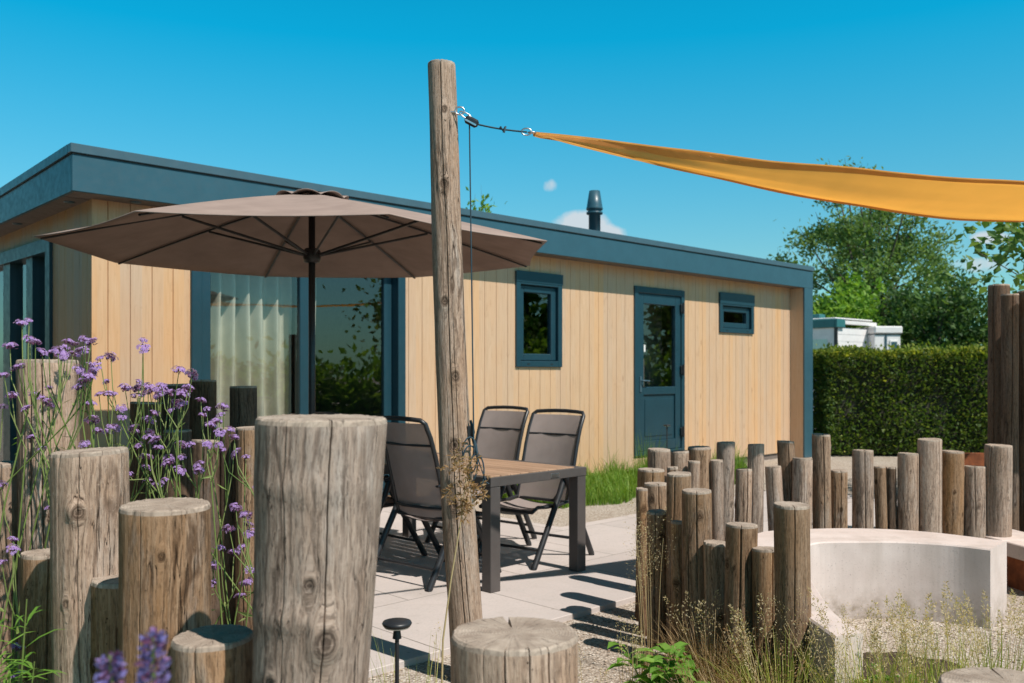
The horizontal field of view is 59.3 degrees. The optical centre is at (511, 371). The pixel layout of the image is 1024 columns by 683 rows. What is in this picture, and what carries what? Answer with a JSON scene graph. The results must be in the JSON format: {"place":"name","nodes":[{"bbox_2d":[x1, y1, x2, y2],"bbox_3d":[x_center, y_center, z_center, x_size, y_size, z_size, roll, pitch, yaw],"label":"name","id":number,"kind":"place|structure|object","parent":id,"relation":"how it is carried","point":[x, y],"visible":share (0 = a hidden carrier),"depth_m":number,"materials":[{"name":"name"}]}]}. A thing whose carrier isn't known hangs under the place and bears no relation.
{"place":"outdoors","nodes":[
{"label":"outdoors","id":0,"kind":"place"},
{"bbox_2d":[0,0,1023,344],"label":"sky","id":1,"kind":"structure","parent":0,"point":[335,93],"materials":[{"name":"blue"}]},
{"bbox_2d":[368,491,874,677],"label":"patio","id":2,"kind":"structure","parent":0,"point":[553,587],"depth_m":6.01,"materials":[{"name":"concrete"}]},
{"bbox_2d":[34,188,546,414],"bbox_3d":[-1.378,0.083,6.198,3.123,2.675,3.123,0,0,41],"label":"parasol","id":3,"kind":"object","parent":2,"relation":"on","point":[312,234],"visible":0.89,"depth_m":6.52,"materials":[{"name":"beige fabric"}]},
{"bbox_2d":[315,412,427,555],"bbox_3d":[-1.117,0.861,6.890,0.656,1.136,0.759,0,0,43],"label":"garden chair","id":4,"kind":"object","parent":2,"relation":"on","point":[386,501],"visible":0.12,"depth_m":6.82,"materials":[{"name":"black metal"}]},
{"bbox_2d":[377,416,501,591],"bbox_3d":[-0.536,0.861,6.289,0.656,1.136,0.759,0,0,41],"label":"garden chair","id":5,"kind":"object","parent":2,"relation":"on","point":[412,460],"visible":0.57,"depth_m":6.09,"materials":[{"name":"black metal"}]},
{"bbox_2d":[425,405,536,544],"bbox_3d":[-0.265,0.861,7.592,0.656,1.136,0.759,0,0,40],"label":"garden chair","id":6,"kind":"object","parent":2,"relation":"on","point":[499,434],"visible":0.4,"depth_m":7.78,"materials":[{"name":"black metal"}]},
{"bbox_2d":[384,453,585,592],"bbox_3d":[-0.510,1.046,6.805,2.004,0.748,0.950,0,0,45],"label":"garden table","id":7,"kind":"object","parent":2,"relation":"on","point":[502,472],"visible":0.51,"depth_m":6.20,"materials":[{"name":"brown metal"}]},
{"bbox_2d":[478,409,593,569],"bbox_3d":[0.164,0.861,6.903,0.656,1.136,0.759,0,0,38],"label":"garden chair","id":8,"kind":"object","parent":2,"relation":"on","point":[552,438],"visible":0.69,"depth_m":7.05,"materials":[{"name":"grey"}]},
{"bbox_2d":[502,437,747,508],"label":"grass","id":9,"kind":"structure","parent":0,"point":[613,485],"depth_m":10.49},
{"bbox_2d":[632,430,667,471],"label":"tall grass","id":10,"kind":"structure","parent":0,"point":[641,455],"depth_m":11.62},
{"bbox_2d":[368,454,1023,682],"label":"ground","id":11,"kind":"structure","parent":0,"point":[614,510],"depth_m":4.97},
{"bbox_2d":[0,461,18,682],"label":"palisade log","id":12,"kind":"object","parent":11,"relation":"on","point":[11,506],"visible":0.58,"depth_m":3.25,"materials":[{"name":"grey wood"}]},
{"bbox_2d":[20,548,52,682],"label":"palisade log","id":13,"kind":"object","parent":11,"relation":"on","point":[35,578],"visible":0.49,"depth_m":2.74,"materials":[{"name":"brown wood"}]},
{"bbox_2d":[15,359,79,682],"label":"palisade log","id":14,"kind":"object","parent":11,"relation":"on","point":[43,518],"visible":0.36,"depth_m":3.18,"materials":[{"name":"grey wood"}]},
{"bbox_2d":[50,446,129,682],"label":"palisade log","id":15,"kind":"object","parent":11,"relation":"on","point":[89,492],"visible":0.76,"depth_m":2.41,"materials":[{"name":"grey wood"}]},
{"bbox_2d":[90,574,118,682],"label":"palisade log","id":16,"kind":"object","parent":11,"relation":"on","point":[104,616],"visible":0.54,"depth_m":2.35,"materials":[{"name":"brown wood"}]},
{"bbox_2d":[93,626,171,682],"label":"lavender plant","id":17,"kind":"object","parent":11,"relation":"on","point":[114,664],"visible":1,"depth_m":1.00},
{"bbox_2d":[129,401,163,500],"bbox_3d":[-2.396,0.849,5.897,0.206,1.313,0.210,0,0,0],"label":"palisade log","id":18,"kind":"object","parent":11,"relation":"on","point":[134,462],"visible":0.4,"depth_m":5.81,"materials":[{"name":"brown wood"}]},
{"bbox_2d":[118,497,211,682],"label":"palisade log","id":19,"kind":"object","parent":11,"relation":"on","point":[164,575],"visible":0.78,"depth_m":2.16,"materials":[{"name":"brown wood"}]},
{"bbox_2d":[159,384,189,429],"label":"palisade log","id":20,"kind":"object","parent":11,"relation":"on","point":[185,420],"visible":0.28,"depth_m":6.02,"materials":[{"name":"brown wood"}]},
{"bbox_2d":[163,429,191,497],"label":"palisade log","id":21,"kind":"object","parent":11,"relation":"on","point":[185,483],"visible":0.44,"depth_m":5.44,"materials":[{"name":"brown wood"}]},
{"bbox_2d":[189,380,216,439],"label":"palisade log","id":22,"kind":"object","parent":11,"relation":"on","point":[206,390],"visible":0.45,"depth_m":5.83,"materials":[{"name":"brown wood"}]},
{"bbox_2d":[191,439,219,624],"bbox_3d":[-1.761,0.946,5.198,0.176,1.118,0.178,0,0,0],"label":"palisade log","id":23,"kind":"object","parent":11,"relation":"on","point":[205,487],"visible":0.43,"depth_m":5.13,"materials":[{"name":"brown wood"}]},
{"bbox_2d":[170,624,252,682],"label":"palisade log","id":24,"kind":"object","parent":11,"relation":"on","point":[215,653],"visible":0.95,"depth_m":1.92,"materials":[{"name":"brown wood"}]},
{"bbox_2d":[220,427,235,624],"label":"palisade log","id":25,"kind":"object","parent":11,"relation":"on","point":[229,516],"visible":0.48,"depth_m":5.16,"materials":[{"name":"brown wood"}]},
{"bbox_2d":[230,386,256,427],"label":"palisade log","id":26,"kind":"object","parent":11,"relation":"on","point":[243,406],"visible":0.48,"depth_m":5.62,"materials":[{"name":"brown wood"}]},
{"bbox_2d":[235,426,254,629],"bbox_3d":[-1.480,0.907,5.103,0.173,1.196,0.178,0,0,0],"label":"palisade log","id":27,"kind":"object","parent":11,"relation":"on","point":[244,443],"visible":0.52,"depth_m":5.02,"materials":[{"name":"brown wood"}]},
{"bbox_2d":[252,414,386,682],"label":"palisade log","id":28,"kind":"object","parent":11,"relation":"on","point":[318,483],"visible":1,"depth_m":1.78,"materials":[{"name":"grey wood"}]},
{"bbox_2d":[382,618,411,682],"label":"path light","id":29,"kind":"object","parent":11,"relation":"on","point":[396,626],"visible":1,"depth_m":2.76,"materials":[{"name":"black metal"}]},
{"bbox_2d":[0,143,813,507],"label":"timber chalet","id":30,"kind":"object","parent":11,"relation":"on","point":[620,341],"visible":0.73,"depth_m":11.15,"materials":[{"name":"beige wood"}]},
{"bbox_2d":[211,272,291,439],"bbox_3d":[-2.611,-0.010,8.671,1.086,2.540,0.232,0,0,-44],"label":"curtain","id":31,"kind":"object","parent":30,"relation":"hanging from","point":[251,316],"visible":0.3,"depth_m":8.75,"materials":[{"name":"beige fabric"}]},
{"bbox_2d":[190,270,405,494],"bbox_3d":[-2.055,0.050,8.880,2.377,2.500,0.190,0,0,-44],"label":"patio door","id":32,"kind":"structure","parent":30,"relation":"in","point":[393,290],"depth_m":8.87,"materials":[{"name":"blue wood"}]},
{"bbox_2d":[515,270,562,366],"bbox_3d":[0.298,-0.642,11.130,0.823,1.164,0.156,0,0,-44],"label":"window","id":33,"kind":"structure","parent":30,"relation":"in","point":[550,285],"depth_m":11.14,"materials":[{"name":"wood"}]},
{"bbox_2d":[639,293,683,451],"bbox_3d":[2.122,0.005,12.830,1.053,2.202,0.135,0,0,-44],"label":"door","id":34,"kind":"structure","parent":30,"relation":"in","point":[658,406],"depth_m":12.87,"materials":[{"name":"blue wood"}]},
{"bbox_2d":[719,292,754,333],"bbox_3d":[3.509,-0.922,14.244,0.998,0.624,0.156,0,0,-44],"label":"window","id":35,"kind":"structure","parent":30,"relation":"in","point":[744,304],"depth_m":14.22,"materials":[{"name":"wood"}]},
{"bbox_2d":[371,619,446,682],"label":"grass tuft","id":36,"kind":"object","parent":11,"relation":"on","point":[408,666],"visible":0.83,"depth_m":2.98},
{"bbox_2d":[428,59,482,651],"bbox_3d":[-0.256,0.020,4.250,0.286,2.969,0.182,0,0,0],"label":"sail pole","id":37,"kind":"object","parent":11,"relation":"on","point":[465,605],"visible":0.88,"depth_m":4.20,"materials":[{"name":"brown wood"}]},
{"bbox_2d":[462,124,526,490],"bbox_3d":[-0.082,-0.310,4.200,0.306,1.732,0.059,0,0,-3],"label":"sail rope","id":38,"kind":"object","parent":37,"relation":"attached to","point":[474,446],"visible":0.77,"depth_m":4.21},
{"bbox_2d":[521,128,1023,221],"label":"shade sail","id":39,"kind":"object","parent":38,"relation":"attached to","point":[964,199],"visible":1,"depth_m":5.20,"materials":[{"name":"orange fabric"}]},
{"bbox_2d":[439,437,491,682],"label":"dry grass stalk","id":40,"kind":"object","parent":11,"relation":"on","point":[465,504],"visible":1,"depth_m":3.40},
{"bbox_2d":[451,617,577,682],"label":"palisade log","id":41,"kind":"object","parent":11,"relation":"on","point":[515,650],"visible":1,"depth_m":1.81,"materials":[{"name":"grey wood"}]},
{"bbox_2d":[605,615,657,682],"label":"grass tuft","id":42,"kind":"object","parent":11,"relation":"on","point":[638,649],"visible":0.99,"depth_m":3.76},
{"bbox_2d":[636,487,647,635],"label":"palisade log","id":43,"kind":"object","parent":11,"relation":"on","point":[642,500],"visible":0.56,"depth_m":4.95,"materials":[{"name":"brown wood"}]},
{"bbox_2d":[623,500,675,677],"bbox_3d":[0.648,1.033,4.289,0.257,0.844,0.279,0,0,13],"label":"grass tuft","id":44,"kind":"object","parent":11,"relation":"on","point":[640,584],"visible":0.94,"depth_m":4.29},
{"bbox_2d":[635,468,664,620],"bbox_3d":[0.808,1.037,5.296,0.177,0.936,0.162,0,0,0],"label":"palisade log","id":45,"kind":"object","parent":11,"relation":"on","point":[644,475],"visible":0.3,"depth_m":5.26,"materials":[{"name":"brown wood"}]},
{"bbox_2d":[644,482,665,509],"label":"palisade log","id":46,"kind":"object","parent":11,"relation":"on","point":[656,495],"visible":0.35,"depth_m":4.95,"materials":[{"name":"brown wood"}]},
{"bbox_2d":[647,509,665,647],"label":"palisade log","id":47,"kind":"object","parent":11,"relation":"on","point":[656,612],"visible":0.73,"depth_m":4.73,"materials":[{"name":"brown wood"}]},
{"bbox_2d":[648,448,670,482],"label":"palisade log","id":48,"kind":"object","parent":11,"relation":"on","point":[659,458],"visible":0.25,"depth_m":5.69,"materials":[{"name":"grey wood"}]},
{"bbox_2d":[671,520,682,661],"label":"palisade log","id":49,"kind":"object","parent":11,"relation":"on","point":[676,572],"visible":0.51,"depth_m":4.49,"materials":[{"name":"brown wood"}]},
{"bbox_2d":[666,471,690,644],"bbox_3d":[0.867,1.013,4.688,0.130,0.984,0.139,0,0,0],"label":"palisade log","id":50,"kind":"object","parent":11,"relation":"on","point":[678,482],"visible":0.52,"depth_m":4.65,"materials":[{"name":"brown wood"}]},
{"bbox_2d":[670,450,688,471],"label":"palisade log","id":51,"kind":"object","parent":11,"relation":"on","point":[679,459],"visible":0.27,"depth_m":5.90,"materials":[{"name":"grey wood"}]},
{"bbox_2d":[688,460,699,487],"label":"palisade log","id":52,"kind":"object","parent":11,"relation":"on","point":[694,468],"visible":0.29,"depth_m":5.81,"materials":[{"name":"grey wood"}]},
{"bbox_2d":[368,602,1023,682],"bbox_3d":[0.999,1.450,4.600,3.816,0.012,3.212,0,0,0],"label":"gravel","id":53,"kind":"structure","parent":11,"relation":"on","point":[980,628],"depth_m":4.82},
{"bbox_2d":[682,488,711,672],"bbox_3d":[0.909,1.039,4.406,0.156,0.931,0.162,0,0,0],"label":"palisade log","id":54,"kind":"object","parent":11,"relation":"on","point":[696,517],"visible":0.73,"depth_m":4.34,"materials":[{"name":"brown wood"}]},
{"bbox_2d":[688,446,710,488],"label":"palisade log","id":55,"kind":"object","parent":11,"relation":"on","point":[702,454],"visible":0.27,"depth_m":5.93,"materials":[{"name":"brown wood"}]},
{"bbox_2d":[703,539,724,669],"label":"palisade log","id":56,"kind":"object","parent":11,"relation":"on","point":[714,563],"visible":0.62,"depth_m":4.23,"materials":[{"name":"brown wood"}]},
{"bbox_2d":[710,459,723,540],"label":"palisade log","id":57,"kind":"object","parent":11,"relation":"on","point":[716,480],"visible":0.62,"depth_m":5.91,"materials":[{"name":"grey wood"}]},
{"bbox_2d":[716,441,734,540],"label":"palisade log","id":58,"kind":"object","parent":11,"relation":"on","point":[725,452],"visible":0.48,"depth_m":6.04,"materials":[{"name":"grey wood"}]},
{"bbox_2d":[723,522,757,681],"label":"palisade log","id":59,"kind":"object","parent":11,"relation":"on","point":[741,540],"visible":0.71,"depth_m":4.04,"materials":[{"name":"brown wood"}]},
{"bbox_2d":[734,468,751,522],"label":"palisade log","id":60,"kind":"object","parent":11,"relation":"on","point":[743,497],"visible":0.52,"depth_m":6.15,"materials":[{"name":"grey wood"}]},
{"bbox_2d":[747,444,763,532],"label":"palisade log","id":61,"kind":"object","parent":11,"relation":"on","point":[755,462],"visible":0.57,"depth_m":6.17,"materials":[{"name":"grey wood"}]},
{"bbox_2d":[752,546,775,680],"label":"palisade log","id":62,"kind":"object","parent":11,"relation":"on","point":[763,570],"visible":0.49,"depth_m":3.97,"materials":[{"name":"brown wood"}]},
{"bbox_2d":[765,465,782,530],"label":"palisade log","id":63,"kind":"object","parent":11,"relation":"on","point":[774,484],"visible":0.43,"depth_m":6.16,"materials":[{"name":"grey wood"}]},
{"bbox_2d":[777,440,794,500],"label":"palisade log","id":64,"kind":"object","parent":11,"relation":"on","point":[785,452],"visible":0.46,"depth_m":6.20,"materials":[{"name":"brown wood"}]},
{"bbox_2d":[773,501,810,682],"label":"palisade log","id":65,"kind":"object","parent":11,"relation":"on","point":[792,566],"visible":0.9,"depth_m":3.64,"materials":[{"name":"brown wood"}]},
{"bbox_2d":[767,245,821,301],"bbox_3d":[9.229,-1.371,29.332,1.756,5.784,1.756,0,0,0],"label":"slim tree","id":66,"kind":"object","parent":11,"relation":"on","point":[795,261],"visible":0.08,"depth_m":29.51,"materials":[{"name":"green plant"}]},
{"bbox_2d":[792,457,812,528],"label":"palisade log","id":67,"kind":"object","parent":11,"relation":"on","point":[802,475],"visible":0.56,"depth_m":6.10,"materials":[{"name":"grey wood"}]},
{"bbox_2d":[812,433,831,528],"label":"palisade log","id":68,"kind":"object","parent":11,"relation":"on","point":[821,485],"visible":0.73,"depth_m":6.25,"materials":[{"name":"brown wood"}]},
{"bbox_2d":[831,469,847,527],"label":"palisade log","id":69,"kind":"object","parent":11,"relation":"on","point":[839,498],"visible":0.56,"depth_m":6.30,"materials":[{"name":"brown wood"}]},
{"bbox_2d":[813,314,876,409],"bbox_3d":[7.410,-0.240,26.927,2.180,2.720,6.180,0,0,-41],"label":"static caravan","id":70,"kind":"object","parent":11,"relation":"on","point":[824,333],"visible":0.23,"depth_m":24.36,"materials":[{"name":"white metal"}]},
{"bbox_2d":[852,449,873,528],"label":"palisade log","id":71,"kind":"object","parent":11,"relation":"on","point":[862,488],"visible":0.69,"depth_m":6.29,"materials":[{"name":"grey wood"}]},
{"bbox_2d":[813,264,921,347],"bbox_3d":[10.239,-0.924,27.540,3.932,4.893,5.274,0,0,0],"label":"round shrub","id":72,"kind":"object","parent":11,"relation":"on","point":[851,298],"visible":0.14,"depth_m":26.64,"materials":[{"name":"green plant"}]},
{"bbox_2d":[774,156,966,325],"bbox_3d":[12.428,-3.065,31.011,6.072,9.174,6.667,0,0,-35],"label":"broadleaf tree","id":73,"kind":"object","parent":11,"relation":"on","point":[863,225],"visible":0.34,"depth_m":30.12,"materials":[{"name":"green plant"}]},
{"bbox_2d":[855,326,902,349],"bbox_3d":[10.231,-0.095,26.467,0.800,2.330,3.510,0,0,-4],"label":"caravan","id":74,"kind":"object","parent":11,"relation":"on","point":[885,335],"visible":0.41,"depth_m":24.76,"materials":[{"name":"white metal"}]},
{"bbox_2d":[874,466,887,528],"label":"palisade log","id":75,"kind":"object","parent":11,"relation":"on","point":[880,497],"visible":0.59,"depth_m":6.36,"materials":[{"name":"brown wood"}]},
{"bbox_2d":[758,528,1006,682],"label":"curved bench","id":76,"kind":"object","parent":11,"relation":"on","point":[853,569],"visible":0.5,"depth_m":5.28,"materials":[{"name":"concrete"}]},
{"bbox_2d":[886,467,897,529],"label":"palisade log","id":77,"kind":"object","parent":11,"relation":"on","point":[891,480],"visible":0.57,"depth_m":6.35,"materials":[{"name":"brown wood"}]},
{"bbox_2d":[813,340,987,454],"bbox_3d":[8.905,0.451,15.951,7.288,2.079,1.522,0,0,2],"label":"clipped hedge","id":78,"kind":"object","parent":11,"relation":"on","point":[898,399],"visible":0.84,"depth_m":15.53,"materials":[{"name":"green plant"}]},
{"bbox_2d":[897,452,918,530],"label":"palisade log","id":79,"kind":"object","parent":11,"relation":"on","point":[908,490],"visible":0.64,"depth_m":6.30,"materials":[{"name":"grey wood"}]},
{"bbox_2d":[863,652,966,682],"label":"planting soil","id":80,"kind":"structure","parent":11,"relation":"on","point":[865,656],"depth_m":4.43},
{"bbox_2d":[607,641,709,682],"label":"leafy weed","id":81,"kind":"object","parent":80,"relation":"on","point":[655,672],"visible":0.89,"depth_m":3.67,"materials":[{"name":"green plant"}]},
{"bbox_2d":[635,590,774,682],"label":"grass tuft","id":82,"kind":"object","parent":80,"relation":"on","point":[713,639],"visible":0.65,"depth_m":3.98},
{"bbox_2d":[632,635,811,682],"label":"grass tuft","id":83,"kind":"object","parent":80,"relation":"on","point":[735,675],"visible":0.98,"depth_m":3.43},
{"bbox_2d":[657,598,823,682],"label":"grass tuft","id":84,"kind":"object","parent":80,"relation":"on","point":[760,658],"visible":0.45,"depth_m":3.82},
{"bbox_2d":[685,593,901,682],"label":"grass tuft","id":85,"kind":"object","parent":80,"relation":"on","point":[792,662],"visible":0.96,"depth_m":3.40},
{"bbox_2d":[766,588,919,682],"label":"grass tuft","id":86,"kind":"object","parent":80,"relation":"on","point":[828,642],"visible":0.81,"depth_m":3.34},
{"bbox_2d":[785,587,939,682],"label":"grass tuft","id":87,"kind":"object","parent":80,"relation":"on","point":[875,639],"visible":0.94,"depth_m":3.17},
{"bbox_2d":[772,623,987,682],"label":"grass tuft","id":88,"kind":"object","parent":80,"relation":"on","point":[904,664],"visible":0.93,"depth_m":3.08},
{"bbox_2d":[856,589,997,682],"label":"grass tuft","id":89,"kind":"object","parent":80,"relation":"on","point":[905,647],"visible":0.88,"depth_m":3.16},
{"bbox_2d":[881,581,1022,682],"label":"grass tuft","id":90,"kind":"object","parent":80,"relation":"on","point":[956,650],"visible":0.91,"depth_m":3.29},
{"bbox_2d":[938,588,1023,671],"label":"grass tuft","id":91,"kind":"object","parent":80,"relation":"on","point":[1008,630],"visible":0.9,"depth_m":3.41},
{"bbox_2d":[875,270,955,345],"bbox_3d":[11.981,-0.763,29.784,5.886,4.690,5.297,0,0,36],"label":"dark bush","id":92,"kind":"object","parent":11,"relation":"on","point":[923,288],"visible":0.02,"depth_m":27.66,"materials":[{"name":"green plant"}]},
{"bbox_2d":[917,438,941,532],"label":"palisade log","id":93,"kind":"object","parent":11,"relation":"on","point":[929,451],"visible":0.7,"depth_m":6.29,"materials":[{"name":"grey wood"}]},
{"bbox_2d":[874,255,1013,348],"bbox_3d":[12.255,-0.869,25.688,5.350,4.787,4.593,0,0,0],"label":"round shrub","id":94,"kind":"object","parent":11,"relation":"on","point":[957,329],"visible":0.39,"depth_m":25.13,"materials":[{"name":"green plant"}]},
{"bbox_2d":[942,450,964,535],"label":"palisade log","id":95,"kind":"object","parent":11,"relation":"on","point":[953,473],"visible":0.67,"depth_m":6.32,"materials":[{"name":"brown wood"}]},
{"bbox_2d":[908,221,1023,313],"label":"young tree","id":96,"kind":"object","parent":11,"relation":"on","point":[1008,247],"visible":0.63,"depth_m":9.78,"materials":[{"name":"green plant"}]},
{"bbox_2d":[964,453,983,465],"bbox_3d":[7.545,1.143,9.390,6.500,0.625,0.040,0,0,-3],"label":"steel screen","id":97,"kind":"object","parent":11,"relation":"on","point":[974,459],"depth_m":9.22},
{"bbox_2d":[963,465,986,537],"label":"palisade log","id":98,"kind":"object","parent":11,"relation":"on","point":[975,501],"visible":0.56,"depth_m":6.31,"materials":[{"name":"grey wood"}]},
{"bbox_2d":[938,667,1023,682],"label":"palisade log","id":99,"kind":"object","parent":11,"relation":"on","point":[981,675],"visible":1,"depth_m":1.96,"materials":[{"name":"grey wood"}]},
{"bbox_2d":[984,444,1012,537],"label":"palisade log","id":100,"kind":"object","parent":11,"relation":"on","point":[998,461],"visible":0.66,"depth_m":6.27,"materials":[{"name":"grey wood"}]},
{"bbox_2d":[987,284,1009,443],"bbox_3d":[3.952,0.398,7.302,0.167,2.214,0.170,0,0,0],"label":"palisade log","id":101,"kind":"object","parent":11,"relation":"on","point":[995,291],"visible":0.41,"depth_m":7.25,"materials":[{"name":"brown wood"}]},
{"bbox_2d":[985,529,1023,590],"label":"raised planter","id":102,"kind":"object","parent":11,"relation":"on","point":[1015,560],"visible":0.08,"depth_m":6.05,"materials":[{"name":"metal"}]},
{"bbox_2d":[1001,293,1018,530],"bbox_3d":[3.928,0.443,7.100,0.129,2.124,0.132,0,0,0],"label":"palisade log","id":103,"kind":"object","parent":11,"relation":"on","point":[1009,369],"visible":0.72,"depth_m":7.05,"materials":[{"name":"brown wood"}]},
{"bbox_2d":[1017,291,1023,531],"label":"palisade log","id":104,"kind":"object","parent":11,"relation":"on","point":[1021,410],"visible":0.73,"depth_m":7.17,"materials":[{"name":"brown wood"}]},
{"label":"planting bed","id":105,"kind":"structure","parent":0,"visible":0},
{"bbox_2d":[0,319,49,682],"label":"verbena plant","id":106,"kind":"object","parent":105,"relation":"on","point":[13,646],"visible":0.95,"depth_m":2.76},
{"bbox_2d":[0,599,67,682],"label":"leafy plant","id":107,"kind":"object","parent":105,"relation":"on","point":[21,673],"visible":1,"depth_m":2.30,"materials":[{"name":"green plant"}]},
{"bbox_2d":[0,318,101,681],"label":"verbena plant","id":108,"kind":"object","parent":105,"relation":"on","point":[89,374],"visible":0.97,"depth_m":2.95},
{"bbox_2d":[129,365,214,594],"bbox_3d":[-1.544,0.721,3.336,1.114,1.490,0.394,0,0,0],"label":"verbena plant","id":109,"kind":"object","parent":105,"relation":"on","point":[177,403],"visible":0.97,"depth_m":3.33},
{"bbox_2d":[92,337,251,616],"bbox_3d":[-1.341,0.669,3.293,0.978,1.593,0.394,0,0,0],"label":"verbena plant","id":110,"kind":"object","parent":105,"relation":"on","point":[137,388],"visible":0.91,"depth_m":3.27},
{"bbox_2d":[193,397,253,626],"bbox_3d":[-0.962,0.779,3.164,0.784,1.374,0.354,0,0,16],"label":"verbena plant","id":111,"kind":"object","parent":105,"relation":"on","point":[198,470],"visible":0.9,"depth_m":3.13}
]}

